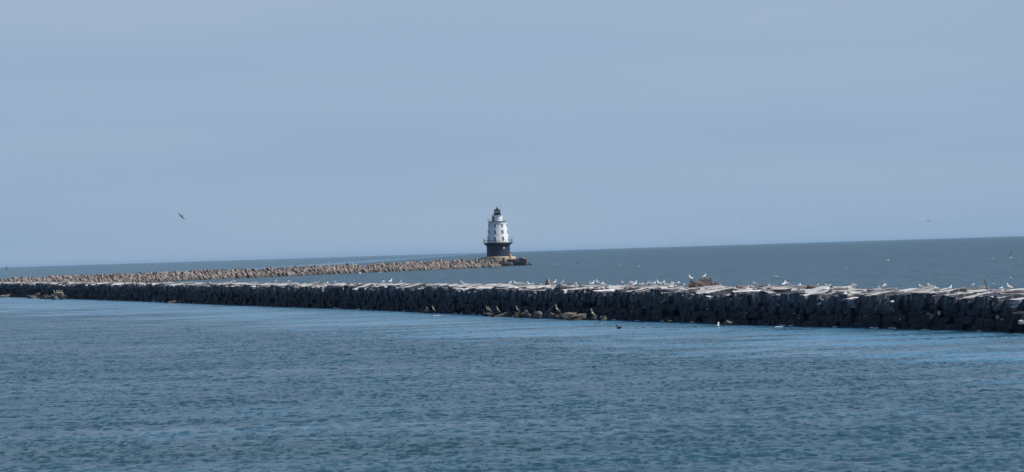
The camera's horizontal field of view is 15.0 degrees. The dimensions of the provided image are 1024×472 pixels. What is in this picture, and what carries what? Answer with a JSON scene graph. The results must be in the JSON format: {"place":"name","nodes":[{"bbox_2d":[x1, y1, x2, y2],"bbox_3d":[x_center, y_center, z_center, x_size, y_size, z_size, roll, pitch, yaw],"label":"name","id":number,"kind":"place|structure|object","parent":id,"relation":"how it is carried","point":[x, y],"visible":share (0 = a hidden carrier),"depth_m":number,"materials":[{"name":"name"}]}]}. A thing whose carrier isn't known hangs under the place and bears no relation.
{"place":"outdoors","nodes":[
{"label":"outdoors","id":0,"kind":"place"},
{"bbox_2d":[0,236,1023,471],"bbox_3d":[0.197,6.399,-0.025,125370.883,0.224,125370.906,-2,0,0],"label":"water","id":1,"kind":"structure","parent":0,"point":[91,385],"depth_m":193.66,"materials":[{"name":"blue liquid"}]},
{"bbox_2d":[51,294,68,299],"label":"waterline rock","id":2,"kind":"object","parent":1,"relation":"in","point":[57,296],"visible":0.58,"depth_m":726.70,"materials":[{"name":"stone"}]},
{"bbox_2d":[168,300,184,302],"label":"waterline rock","id":3,"kind":"object","parent":1,"relation":"in","point":[179,301],"visible":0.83,"depth_m":599.26,"materials":[{"name":"stone"}]},
{"bbox_2d":[0,258,502,281],"bbox_3d":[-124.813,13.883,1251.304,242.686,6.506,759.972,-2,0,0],"label":"rubble breakwater","id":4,"kind":"object","parent":1,"relation":"in","point":[207,274],"visible":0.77,"depth_m":1370.31,"materials":[{"name":"stone"}]},
{"bbox_2d":[479,207,515,260],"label":"lighthouse","id":5,"kind":"object","parent":1,"relation":"in","point":[498,244],"visible":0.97,"depth_m":1724.04,"materials":[{"name":"concrete"}]},
{"bbox_2d":[495,260,505,265],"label":"boulder","id":6,"kind":"object","parent":1,"relation":"in","point":[501,263],"visible":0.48,"depth_m":1710.61,"materials":[{"name":"stone"}]},
{"bbox_2d":[502,312,511,316],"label":"waterline rock","id":7,"kind":"object","parent":1,"relation":"in","point":[507,314],"visible":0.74,"depth_m":380.39,"materials":[{"name":"brown stone"}]},
{"bbox_2d":[0,281,1023,331],"bbox_3d":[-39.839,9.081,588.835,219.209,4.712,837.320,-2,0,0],"label":"stone breakwater","id":8,"kind":"object","parent":1,"relation":"in","point":[975,308],"visible":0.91,"depth_m":345.13,"materials":[{"name":"stone"}]},
{"bbox_2d":[545,278,550,284],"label":"standing stone","id":9,"kind":"object","parent":8,"relation":"on","point":[547,282],"visible":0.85,"depth_m":407.32,"materials":[{"name":"stone"}]},
{"bbox_2d":[692,278,712,286],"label":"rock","id":10,"kind":"object","parent":8,"relation":"on","point":[703,282],"visible":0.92,"depth_m":348.89,"materials":[{"name":"stone"}]},
{"bbox_2d":[807,285,816,288],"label":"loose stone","id":11,"kind":"object","parent":8,"relation":"on","point":[810,286],"visible":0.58,"depth_m":320.03,"materials":[{"name":"stone"}]},
{"bbox_2d":[506,259,520,265],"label":"boulder","id":12,"kind":"object","parent":1,"relation":"in","point":[516,262],"visible":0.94,"depth_m":1714.90,"materials":[{"name":"brown stone"}]},
{"bbox_2d":[514,312,520,317],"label":"waterline rock","id":13,"kind":"object","parent":1,"relation":"in","point":[517,314],"visible":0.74,"depth_m":374.25,"materials":[{"name":"stone"}]},
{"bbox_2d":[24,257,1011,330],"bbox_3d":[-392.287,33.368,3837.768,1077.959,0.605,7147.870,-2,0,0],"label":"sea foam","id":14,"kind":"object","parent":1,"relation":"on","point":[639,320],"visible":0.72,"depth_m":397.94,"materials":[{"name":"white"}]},
{"bbox_2d":[519,259,527,265],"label":"boulder","id":15,"kind":"object","parent":1,"relation":"in","point":[524,261],"visible":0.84,"depth_m":1714.43,"materials":[{"name":"stone"}]},
{"bbox_2d":[524,310,528,317],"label":"waterline rock","id":16,"kind":"object","parent":1,"relation":"in","point":[526,313],"visible":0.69,"depth_m":371.72,"materials":[{"name":"stone"}]},
{"bbox_2d":[532,311,541,317],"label":"waterline rock","id":17,"kind":"object","parent":1,"relation":"in","point":[536,314],"visible":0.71,"depth_m":366.87,"materials":[{"name":"grey stone"}]},
{"bbox_2d":[538,314,548,318],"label":"waterline rock","id":18,"kind":"object","parent":1,"relation":"in","point":[542,316],"visible":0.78,"depth_m":365.63,"materials":[{"name":"grey stone"}]},
{"bbox_2d":[563,312,577,319],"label":"waterline rock","id":19,"kind":"object","parent":1,"relation":"in","point":[566,315],"visible":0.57,"depth_m":354.29,"materials":[{"name":"grey stone"}]},
{"bbox_2d":[568,313,586,319],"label":"waterline rock","id":20,"kind":"object","parent":1,"relation":"in","point":[580,316],"visible":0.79,"depth_m":350.98,"materials":[{"name":"grey stone"}]},
{"bbox_2d":[599,316,607,320],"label":"waterline rock","id":21,"kind":"object","parent":1,"relation":"in","point":[603,318],"visible":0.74,"depth_m":344.51,"materials":[{"name":"grey stone"}]},
{"bbox_2d":[724,320,737,324],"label":"waterline rock","id":22,"kind":"object","parent":1,"relation":"in","point":[727,322],"visible":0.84,"depth_m":308.82,"materials":[{"name":"grey stone"}]},
{"bbox_2d":[1003,311,1023,332],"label":"waterline rock","id":23,"kind":"object","parent":1,"relation":"in","point":[1010,320],"visible":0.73,"depth_m":256.53,"materials":[{"name":"stone"}]},
{"bbox_2d":[0,0,1023,266],"label":"sky","id":24,"kind":"structure","parent":0,"point":[275,129],"materials":[{"name":"blue"}]}
]}

